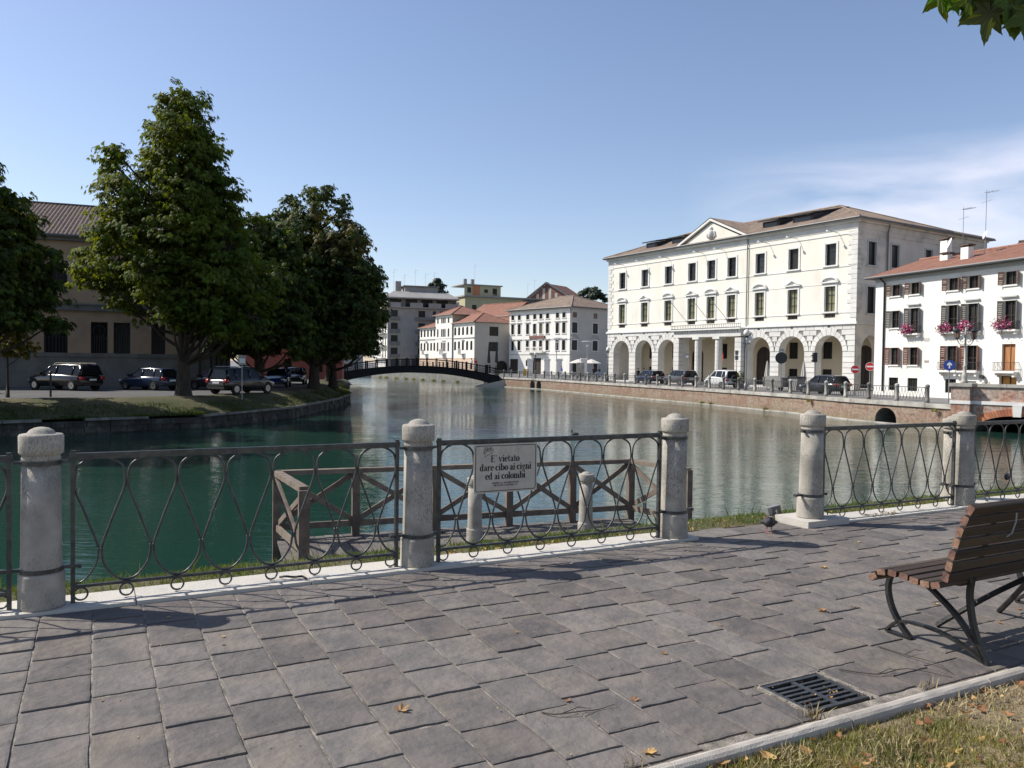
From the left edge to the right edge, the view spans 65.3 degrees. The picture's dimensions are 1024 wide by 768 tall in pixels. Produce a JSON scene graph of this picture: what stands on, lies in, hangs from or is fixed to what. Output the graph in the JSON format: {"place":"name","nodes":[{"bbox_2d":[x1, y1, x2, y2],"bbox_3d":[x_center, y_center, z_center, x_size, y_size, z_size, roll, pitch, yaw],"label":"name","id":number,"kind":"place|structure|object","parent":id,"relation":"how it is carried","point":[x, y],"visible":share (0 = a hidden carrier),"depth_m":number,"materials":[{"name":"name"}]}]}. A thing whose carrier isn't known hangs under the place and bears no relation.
{"place":"outdoors","nodes":[
{"label":"outdoors","id":0,"kind":"place"},
{"bbox_2d":[0,201,229,386],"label":"ochre building","id":1,"kind":"structure","parent":0,"point":[116,346],"depth_m":58.03,"materials":[{"name":"brown"}]},
{"bbox_2d":[44,321,67,352],"bbox_3d":[-32.615,-3.356,57.205,1.500,2.300,0.056,0,2,-21],"label":"window","id":2,"kind":"structure","parent":1,"relation":"in","point":[49,336],"depth_m":57.22,"materials":[{"name":"brown"}]},
{"bbox_2d":[46,263,66,287],"bbox_3d":[-32.519,-7.759,57.107,1.400,1.850,0.056,0,2,-21],"label":"window","id":3,"kind":"structure","parent":1,"relation":"in","point":[56,275],"depth_m":57.20,"materials":[{"name":"brown"}]},
{"bbox_2d":[91,322,107,352],"bbox_3d":[-30.021,-3.347,58.187,1.100,2.300,0.056,0,2,-21],"label":"window","id":4,"kind":"structure","parent":1,"relation":"in","point":[99,330],"depth_m":58.19,"materials":[{"name":"brown glass"}]},
{"bbox_2d":[114,323,129,353],"bbox_3d":[-28.631,-3.342,58.713,1.100,2.300,0.056,0,2,-21],"label":"window","id":5,"kind":"structure","parent":1,"relation":"in","point":[121,331],"depth_m":58.72,"materials":[{"name":"brown glass"}]},
{"bbox_2d":[151,324,164,353],"bbox_3d":[-26.353,-3.334,59.575,0.950,2.300,0.056,0,2,-21],"label":"window","id":6,"kind":"structure","parent":1,"relation":"in","point":[155,333],"depth_m":59.55,"materials":[{"name":"brown"}]},
{"bbox_2d":[0,379,320,420],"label":"street","id":7,"kind":"structure","parent":0,"point":[44,392],"depth_m":49.43,"materials":[{"name":"grey asphalt"}]},
{"bbox_2d":[0,325,41,397],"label":"young tree","id":8,"kind":"object","parent":7,"relation":"on","point":[16,338],"visible":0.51,"depth_m":41.26,"materials":[{"name":"green plant"}]},
{"bbox_2d":[28,362,104,390],"bbox_3d":[-29.189,-0.495,52.212,4.845,1.812,2.200,1,2,20],"label":"parked car","id":9,"kind":"object","parent":7,"relation":"on","point":[71,377],"visible":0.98,"depth_m":51.32,"materials":[{"name":"black paint"}]},
{"bbox_2d":[119,367,176,390],"bbox_3d":[-24.590,-0.361,54.214,4.145,1.554,2.050,1,2,22],"label":"parked car","id":10,"kind":"object","parent":7,"relation":"on","point":[154,378],"visible":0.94,"depth_m":53.39,"materials":[{"name":"blue paint"}]},
{"bbox_2d":[190,369,226,390],"bbox_3d":[-20.590,-0.355,56.013,4.245,1.554,2.050,1,2,20],"label":"parked car","id":11,"kind":"object","parent":7,"relation":"on","point":[197,382],"visible":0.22,"depth_m":55.53,"materials":[{"name":"grey paint"}]},
{"bbox_2d":[205,366,273,394],"bbox_3d":[-17.001,-0.247,50.309,2.120,1.732,4.345,1,2,25],"label":"parked car","id":12,"kind":"object","parent":7,"relation":"on","point":[225,377],"visible":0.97,"depth_m":48.91,"materials":[{"name":"grey paint"}]},
{"bbox_2d":[193,211,330,375],"bbox_3d":[-18.421,-5.789,57.780,9.968,12.947,9.349,1,1,0],"label":"chestnut tree","id":13,"kind":"object","parent":7,"relation":"on","point":[288,327],"visible":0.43,"depth_m":56.19,"materials":[{"name":"green plant"}]},
{"bbox_2d":[263,368,291,387],"bbox_3d":[-18.596,-0.520,63.521,2.080,1.554,4.145,0,1,-10],"label":"parked car","id":14,"kind":"object","parent":7,"relation":"on","point":[280,376],"visible":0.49,"depth_m":62.60,"materials":[{"name":"blue paint"}]},
{"bbox_2d":[246,348,343,378],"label":"red house","id":15,"kind":"structure","parent":7,"relation":"on","point":[270,362],"depth_m":93.01,"materials":[{"name":"red paint"}]},
{"bbox_2d":[288,367,306,384],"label":"parked car","id":16,"kind":"object","parent":7,"relation":"on","point":[299,374],"visible":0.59,"depth_m":71.15,"materials":[{"name":"grey paint"}]},
{"bbox_2d":[0,379,350,419],"bbox_3d":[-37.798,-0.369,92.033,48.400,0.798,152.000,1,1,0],"label":"bank lawn","id":17,"kind":"structure","parent":0,"point":[181,401],"depth_m":42.27,"materials":[{"name":"green plant"}]},
{"bbox_2d":[0,162,78,352],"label":"chestnut tree","id":18,"kind":"object","parent":17,"relation":"on","point":[26,288],"visible":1,"depth_m":39.40,"materials":[{"name":"green plant"}]},
{"bbox_2d":[64,76,289,395],"bbox_3d":[-19.689,-8.136,46.036,13.120,18.204,9.377,1,1,0],"label":"chestnut tree","id":19,"kind":"object","parent":17,"relation":"on","point":[202,238],"visible":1,"depth_m":44.20,"materials":[{"name":"green plant"}]},
{"bbox_2d":[238,355,245,399],"bbox_3d":[-15.954,-0.352,47.231,0.440,2.680,0.074,0,2,-20],"label":"street sign","id":20,"kind":"object","parent":17,"relation":"on","point":[241,360],"visible":1,"depth_m":47.22,"materials":[{"name":"grey metal"}]},
{"bbox_2d":[245,183,389,391],"bbox_3d":[-15.782,-7.612,62.906,12.238,16.399,10.082,1,1,0],"label":"chestnut tree","id":21,"kind":"object","parent":17,"relation":"on","point":[352,299],"visible":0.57,"depth_m":60.76,"materials":[{"name":"green plant"}]},
{"bbox_2d":[319,255,395,388],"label":"chestnut tree","id":22,"kind":"object","parent":17,"relation":"on","point":[370,350],"visible":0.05,"depth_m":70.67,"materials":[{"name":"green plant"}]},
{"bbox_2d":[230,361,499,376],"bbox_3d":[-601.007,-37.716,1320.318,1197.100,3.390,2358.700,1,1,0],"label":"embankment ground","id":23,"kind":"structure","parent":0,"point":[232,363],"depth_m":373.93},
{"bbox_2d":[371,373,486,383],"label":"embankment wall","id":24,"kind":"structure","parent":23,"relation":"on","point":[435,376],"depth_m":161.20,"materials":[{"name":"stone"}]},
{"bbox_2d":[417,306,509,372],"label":"white row","id":25,"kind":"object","parent":23,"relation":"on","point":[462,334],"visible":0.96,"depth_m":174.69,"materials":[{"name":"paint"}]},
{"bbox_2d":[451,265,544,309],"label":"yellow block","id":26,"kind":"structure","parent":23,"relation":"on","point":[475,296],"depth_m":232.51,"materials":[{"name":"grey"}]},
{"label":"grey attic house","id":27,"kind":"object","parent":23,"relation":"on","visible":0},
{"bbox_2d":[427,278,448,292],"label":"cypress tree","id":28,"kind":"object","parent":27,"relation":"on","point":[436,282],"visible":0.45,"depth_m":224.63,"materials":[{"name":"green plant"}]},
{"bbox_2d":[371,270,459,366],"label":"grey apartment block","id":29,"kind":"structure","parent":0,"point":[413,308],"depth_m":199.80,"materials":[{"name":"paint"}]},
{"bbox_2d":[343,358,504,386],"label":"footbridge","id":30,"kind":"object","parent":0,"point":[491,379],"visible":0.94,"depth_m":123.51,"materials":[{"name":"metal"}]},
{"bbox_2d":[0,486,1023,602],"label":"river bank","id":31,"kind":"structure","parent":0,"point":[142,584],"depth_m":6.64,"materials":[{"name":"green plant"}]},
{"bbox_2d":[0,481,1023,587],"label":"bank weeds","id":32,"kind":"object","parent":31,"relation":"on","point":[556,530],"visible":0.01,"depth_m":8.01,"materials":[{"name":"green plant"}]},
{"bbox_2d":[435,500,935,553],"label":"kerb litter","id":33,"kind":"object","parent":31,"relation":"on","point":[653,529],"visible":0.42,"depth_m":7.62,"materials":[{"name":"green plant"}]},
{"bbox_2d":[763,505,781,516],"bbox_3d":[2.813,1.393,8.605,0.170,0.155,0.074,-10,-3,-21],"label":"marker box","id":34,"kind":"object","parent":31,"relation":"on","point":[772,509],"visible":0.69,"depth_m":8.58,"materials":[{"name":"grey metal"}]},
{"bbox_2d":[939,416,951,500],"bbox_3d":[5.439,0.919,9.853,0.406,1.062,0.267,1,1,4],"label":"stone bollard","id":35,"kind":"object","parent":31,"relation":"on","point":[947,440],"visible":0.33,"depth_m":9.80,"materials":[{"name":"stone"}]},
{"bbox_2d":[0,509,1023,767],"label":"pavement","id":36,"kind":"structure","parent":0,"point":[256,691],"depth_m":4.35,"materials":[{"name":"grey stone"}]},
{"bbox_2d":[72,529,990,757],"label":"joint litter","id":37,"kind":"object","parent":36,"relation":"on","point":[517,649],"visible":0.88,"depth_m":4.48,"materials":[{"name":"plant"}]},
{"bbox_2d":[760,514,777,532],"bbox_3d":[2.487,1.339,7.736,0.211,0.192,0.171,-1,2,-42],"label":"pigeon","id":38,"kind":"object","parent":36,"relation":"on","point":[769,521],"visible":1,"depth_m":7.66,"materials":[{"name":"grey"}]},
{"bbox_2d":[615,673,938,767],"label":"edging weeds","id":39,"kind":"object","parent":36,"relation":"on","point":[816,715],"visible":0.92,"depth_m":3.65,"materials":[{"name":"plant"}]},
{"bbox_2d":[755,671,872,715],"bbox_3d":[1.485,1.543,3.944,0.431,0.061,0.348,0,2,-27],"label":"drain grate","id":40,"kind":"object","parent":36,"relation":"on","point":[800,693],"visible":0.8,"depth_m":3.94,"materials":[{"name":"metal"}]},
{"bbox_2d":[868,498,1023,665],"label":"park bench","id":41,"kind":"object","parent":36,"relation":"on","point":[988,542],"visible":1,"depth_m":4.40,"materials":[{"name":"brown wood"}]},
{"bbox_2d":[0,377,1023,590],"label":"water","id":42,"kind":"structure","parent":0,"point":[742,460],"depth_m":28.82,"materials":[{"name":"teal liquid"}]},
{"bbox_2d":[0,382,351,437],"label":"river wall","id":43,"kind":"structure","parent":42,"relation":"in","point":[12,428],"depth_m":40.41,"materials":[{"name":"stone"}]},
{"bbox_2d":[272,459,692,561],"bbox_3d":[-0.127,2.955,12.576,6.822,3.048,3.100,0,2,-20],"label":"wooden landing","id":44,"kind":"object","parent":42,"relation":"in","point":[355,540],"visible":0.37,"depth_m":13.35,"materials":[{"name":"grey wood"}]},
{"bbox_2d":[466,475,482,542],"bbox_3d":[-0.596,1.994,12.855,0.268,1.062,0.268,0,2,-23],"label":"stone bollard","id":45,"kind":"object","parent":44,"relation":"on","point":[474,526],"visible":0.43,"depth_m":12.76,"materials":[{"name":"white stone"}]},
{"bbox_2d":[578,471,593,531],"bbox_3d":[1.244,2.003,13.455,0.268,1.062,0.268,0,2,-23],"label":"stone bollard","id":46,"kind":"object","parent":44,"relation":"on","point":[586,478],"visible":0.81,"depth_m":13.36,"materials":[{"name":"white stone"}]},
{"bbox_2d":[499,377,950,428],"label":"quay wall","id":47,"kind":"structure","parent":42,"relation":"in","point":[884,411],"depth_m":66.17,"materials":[{"name":"brick"}]},
{"bbox_2d":[949,383,1023,430],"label":"brick bridge","id":48,"kind":"structure","parent":42,"relation":"in","point":[991,402],"depth_m":46.42,"materials":[{"name":"brick"}]},
{"bbox_2d":[953,326,978,382],"bbox_3d":[26.822,-1.725,47.315,1.480,3.340,0.480,1,1,0],"label":"lantern post","id":49,"kind":"object","parent":48,"relation":"on","point":[974,333],"visible":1,"depth_m":47.25,"materials":[{"name":"metal"}]},
{"bbox_2d":[0,0,1023,362],"label":"sky","id":50,"kind":"structure","parent":0,"point":[522,142],"materials":[{"name":"blue"}]},
{"bbox_2d":[577,286,607,302],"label":"cedar tree","id":51,"kind":"object","parent":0,"point":[594,293],"visible":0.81,"depth_m":230.34,"materials":[{"name":"green plant"}]},
{"bbox_2d":[499,373,950,403],"bbox_3d":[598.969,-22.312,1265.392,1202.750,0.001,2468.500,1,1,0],"label":"quay road","id":52,"kind":"structure","parent":0,"point":[939,400],"depth_m":69.02,"materials":[{"name":"grey stone"}]},
{"bbox_2d":[476,302,527,316],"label":"gable house","id":53,"kind":"structure","parent":52,"relation":"on","point":[497,309],"depth_m":196.18,"materials":[{"name":"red tile"}]},
{"bbox_2d":[526,280,580,300],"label":"brown gable block","id":54,"kind":"structure","parent":52,"relation":"on","point":[546,290],"depth_m":239.73,"materials":[{"name":"paint"}]},
{"bbox_2d":[505,295,607,374],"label":"white palazzo","id":55,"kind":"structure","parent":52,"relation":"on","point":[569,323],"depth_m":162.00,"materials":[{"name":"paint"}]},
{"bbox_2d":[636,370,664,383],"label":"parked car","id":56,"kind":"object","parent":52,"relation":"on","point":[651,373],"visible":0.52,"depth_m":91.48,"materials":[{"name":"blue paint"}]},
{"bbox_2d":[663,370,698,385],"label":"parked car","id":57,"kind":"object","parent":52,"relation":"on","point":[677,374],"visible":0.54,"depth_m":84.55,"materials":[{"name":"grey paint"}]},
{"bbox_2d":[704,369,739,387],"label":"parked car","id":58,"kind":"object","parent":52,"relation":"on","point":[728,374],"visible":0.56,"depth_m":76.87,"materials":[{"name":"white paint"}]},
{"bbox_2d":[743,329,749,388],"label":"street lamp","id":59,"kind":"object","parent":52,"relation":"on","point":[746,333],"visible":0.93,"depth_m":71.39,"materials":[{"name":"grey metal"}]},
{"bbox_2d":[775,349,786,390],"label":"dark round sign","id":60,"kind":"object","parent":52,"relation":"on","point":[781,357],"visible":1,"depth_m":68.95,"materials":[{"name":"grey metal"}]},
{"bbox_2d":[787,376,805,390],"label":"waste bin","id":61,"kind":"object","parent":52,"relation":"on","point":[797,379],"visible":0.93,"depth_m":68.15,"materials":[{"name":"plastic"}]},
{"bbox_2d":[602,205,995,390],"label":"palace","id":62,"kind":"structure","parent":52,"relation":"on","point":[798,288],"depth_m":84.11,"materials":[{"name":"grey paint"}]},
{"bbox_2d":[708,297,714,317],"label":"window","id":63,"kind":"structure","parent":62,"relation":"in","point":[710,304],"depth_m":89.60,"materials":[{"name":"grey"}]},
{"bbox_2d":[728,295,734,316],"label":"window","id":64,"kind":"structure","parent":62,"relation":"in","point":[731,306],"depth_m":87.07,"materials":[{"name":"grey"}]},
{"bbox_2d":[729,257,735,276],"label":"window","id":65,"kind":"structure","parent":62,"relation":"in","point":[732,261],"depth_m":86.95,"materials":[{"name":"grey glass"}]},
{"bbox_2d":[756,293,763,315],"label":"window","id":66,"kind":"structure","parent":62,"relation":"in","point":[760,296],"depth_m":83.68,"materials":[{"name":"grey"}]},
{"bbox_2d":[757,253,764,272],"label":"window","id":67,"kind":"structure","parent":62,"relation":"in","point":[761,257],"depth_m":83.60,"materials":[{"name":"grey glass"}]},
{"bbox_2d":[757,347,769,383],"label":"loggia door","id":68,"kind":"structure","parent":62,"relation":"in","point":[763,355],"depth_m":88.94,"materials":[{"name":"brown wood"}]},
{"bbox_2d":[789,290,797,313],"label":"window","id":69,"kind":"structure","parent":62,"relation":"in","point":[793,293],"depth_m":80.12,"materials":[{"name":"grey"}]},
{"bbox_2d":[790,342,797,358],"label":"loggia window","id":70,"kind":"structure","parent":62,"relation":"in","point":[794,345],"depth_m":85.24,"materials":[{"name":"grey glass"}]},
{"bbox_2d":[790,249,797,269],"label":"window","id":71,"kind":"structure","parent":62,"relation":"in","point":[793,253],"depth_m":80.00,"materials":[{"name":"grey glass"}]},
{"bbox_2d":[823,342,831,358],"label":"loggia window","id":72,"kind":"structure","parent":62,"relation":"in","point":[827,350],"depth_m":81.80,"materials":[{"name":"grey glass"}]},
{"bbox_2d":[826,286,834,311],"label":"window","id":73,"kind":"structure","parent":62,"relation":"in","point":[830,291],"depth_m":76.49,"materials":[{"name":"grey"}]},
{"bbox_2d":[827,244,835,265],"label":"window","id":74,"kind":"structure","parent":62,"relation":"in","point":[831,248],"depth_m":76.37,"materials":[{"name":"grey glass"}]},
{"bbox_2d":[860,345,871,387],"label":"loggia door","id":75,"kind":"structure","parent":62,"relation":"in","point":[866,352],"depth_m":78.15,"materials":[{"name":"brown wood"}]},
{"bbox_2d":[867,287,873,312],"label":"blind window","id":76,"kind":"structure","parent":62,"relation":"in","point":[870,303],"depth_m":75.25,"materials":[{"name":"grey paint"}]},
{"bbox_2d":[868,242,874,264],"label":"blind window","id":77,"kind":"structure","parent":62,"relation":"in","point":[871,244],"depth_m":75.15,"materials":[{"name":"grey glass"}]},
{"bbox_2d":[892,245,897,267],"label":"blind window","id":78,"kind":"structure","parent":62,"relation":"in","point":[894,248],"depth_m":77.05,"materials":[{"name":"grey"}]},
{"bbox_2d":[799,375,851,394],"bbox_3d":[24.604,0.048,63.007,2.050,1.574,4.045,0,2,-23],"label":"parked car","id":79,"kind":"object","parent":52,"relation":"on","point":[840,379],"visible":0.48,"depth_m":61.72,"materials":[{"name":"grey paint"}]},
{"bbox_2d":[943,360,955,402],"bbox_3d":[27.515,-0.167,50.324,0.680,2.690,0.068,1,2,25],"label":"arrow sign","id":80,"kind":"object","parent":52,"relation":"on","point":[949,365],"visible":1,"depth_m":50.30,"materials":[{"name":"blue metal"}]},
{"bbox_2d":[763,376,787,390],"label":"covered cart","id":81,"kind":"object","parent":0,"point":[777,379],"visible":0.41,"depth_m":69.94,"materials":[{"name":"fabric"}]},
{"bbox_2d":[707,679,1023,767],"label":"lawn ground","id":82,"kind":"structure","parent":0,"point":[977,712],"depth_m":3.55,"materials":[{"name":"green plant"}]},
{"bbox_2d":[709,681,1023,767],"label":"leaf litter","id":83,"kind":"object","parent":82,"relation":"on","point":[927,720],"visible":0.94,"depth_m":3.38,"materials":[{"name":"brown plant"}]},
{"bbox_2d":[922,0,1023,45],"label":"plane tree","id":84,"kind":"object","parent":82,"relation":"on","point":[989,15],"visible":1,"depth_m":3.74,"materials":[{"name":"green plant"}]},
{"bbox_2d":[864,190,1023,397],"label":"white house","id":85,"kind":"structure","parent":0,"point":[925,307],"depth_m":58.29,"materials":[{"name":"paint"}]},
{"bbox_2d":[910,347,916,364],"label":"window","id":86,"kind":"structure","parent":85,"relation":"in","point":[913,350],"depth_m":61.40,"materials":[{"name":"brown glass"}]},
{"bbox_2d":[911,308,917,332],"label":"window","id":87,"kind":"structure","parent":85,"relation":"in","point":[914,311],"depth_m":61.32,"materials":[{"name":"brown glass"}]},
{"bbox_2d":[948,346,955,369],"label":"window","id":88,"kind":"structure","parent":85,"relation":"in","point":[951,349],"depth_m":58.00,"materials":[{"name":"brown glass"}]},
{"bbox_2d":[949,305,956,331],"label":"window","id":89,"kind":"structure","parent":85,"relation":"in","point":[952,308],"depth_m":57.93,"materials":[{"name":"brown glass"}]},
{"bbox_2d":[967,345,976,369],"bbox_3d":[32.499,-1.835,56.294,0.056,1.750,0.950,0,2,-18],"label":"window","id":90,"kind":"structure","parent":85,"relation":"in","point":[971,357],"depth_m":56.47,"materials":[{"name":"brown glass"}]},
{"bbox_2d":[968,303,977,328],"bbox_3d":[32.537,-4.684,56.221,0.056,1.950,0.950,0,2,-18],"label":"window","id":91,"kind":"structure","parent":85,"relation":"in","point":[973,308],"depth_m":56.33,"materials":[{"name":"brown glass"}]},
{"bbox_2d":[1003,344,1015,370],"bbox_3d":[33.362,-1.778,53.517,0.056,1.800,1.000,0,2,-18],"label":"balcony door","id":92,"kind":"structure","parent":85,"relation":"in","point":[1009,349],"depth_m":53.61,"materials":[{"name":"brown wood"}]},
{"bbox_2d":[1005,300,1015,329],"bbox_3d":[33.437,-4.601,53.457,0.056,1.950,0.950,0,2,-18],"label":"window","id":93,"kind":"structure","parent":85,"relation":"in","point":[1010,308],"depth_m":53.59,"materials":[{"name":"brown glass"}]},
{"bbox_2d":[1006,271,1016,284],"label":"window","id":94,"kind":"structure","parent":85,"relation":"in","point":[1010,276],"depth_m":53.54,"materials":[{"name":"brown"}]},
{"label":"park ground","id":95,"kind":"structure","parent":0,"visible":0},
{"bbox_2d":[0,493,1023,619],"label":"kerb strip","id":96,"kind":"object","parent":95,"relation":"on","point":[154,594],"visible":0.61,"depth_m":6.12,"materials":[{"name":"white stone"}]},
{"bbox_2d":[0,452,12,609],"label":"iron railing","id":97,"kind":"object","parent":96,"relation":"on","point":[7,458],"visible":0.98,"depth_m":4.99,"materials":[{"name":"black metal"}]},
{"bbox_2d":[0,427,81,611],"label":"stone bollard","id":98,"kind":"object","parent":96,"relation":"on","point":[40,570],"visible":1,"depth_m":4.99,"materials":[{"name":"stone"}]},
{"bbox_2d":[69,439,399,602],"bbox_3d":[-1.864,0.936,5.667,2.230,1.015,0.036,0,2,-27],"label":"iron railing","id":99,"kind":"object","parent":96,"relation":"on","point":[113,455],"visible":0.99,"depth_m":5.59,"materials":[{"name":"black metal"}]},
{"bbox_2d":[389,419,444,567],"bbox_3d":[-0.735,0.843,6.248,0.267,1.142,0.406,2,2,33],"label":"stone bollard","id":100,"kind":"object","parent":96,"relation":"on","point":[416,535],"visible":1,"depth_m":6.15,"materials":[{"name":"stone"}]},
{"bbox_2d":[436,431,662,561],"bbox_3d":[0.382,0.936,6.830,2.210,1.015,0.038,0,2,-27],"label":"iron railing","id":101,"kind":"object","parent":96,"relation":"on","point":[440,442],"visible":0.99,"depth_m":6.79,"materials":[{"name":"black metal"}]},
{"bbox_2d":[473,442,536,493],"bbox_3d":[-0.054,0.684,6.560,0.580,0.400,0.034,0,2,-27],"label":"notice board","id":102,"kind":"object","parent":101,"relation":"attached to","point":[507,467],"visible":1,"depth_m":6.54,"materials":[{"name":"white metal"}]},
{"bbox_2d":[653,413,693,538],"bbox_3d":[1.502,0.842,7.407,0.267,1.142,0.406,2,2,30],"label":"stone bollard","id":103,"kind":"object","parent":96,"relation":"on","point":[674,508],"visible":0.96,"depth_m":7.31,"materials":[{"name":"stone"}]},
{"bbox_2d":[793,410,826,518],"bbox_3d":[3.077,0.820,8.224,0.267,1.105,0.408,2,2,32],"label":"stone bollard","id":104,"kind":"object","parent":96,"relation":"on","point":[809,495],"visible":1,"depth_m":8.13,"materials":[{"name":"stone"}]},
{"bbox_2d":[823,421,956,515],"bbox_3d":[4.179,0.933,8.796,2.180,1.015,0.036,0,2,-27],"label":"iron railing","id":105,"kind":"object","parent":96,"relation":"on","point":[951,497],"visible":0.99,"depth_m":8.80,"materials":[{"name":"black metal"}]},
{"bbox_2d":[949,411,976,505],"bbox_3d":[5.285,0.865,9.366,0.406,1.096,0.267,1,1,3],"label":"stone bollard","id":106,"kind":"object","parent":96,"relation":"on","point":[965,484],"visible":0.88,"depth_m":9.27,"materials":[{"name":"stone"}]},
{"bbox_2d":[974,420,1023,500],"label":"iron railing","id":107,"kind":"object","parent":96,"relation":"on","point":[993,423],"visible":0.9,"depth_m":9.68,"materials":[{"name":"black metal"}]},
{"bbox_2d":[648,665,1023,767],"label":"lawn edging","id":108,"kind":"object","parent":95,"relation":"on","point":[883,712],"visible":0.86,"depth_m":3.56,"materials":[{"name":"concrete"}]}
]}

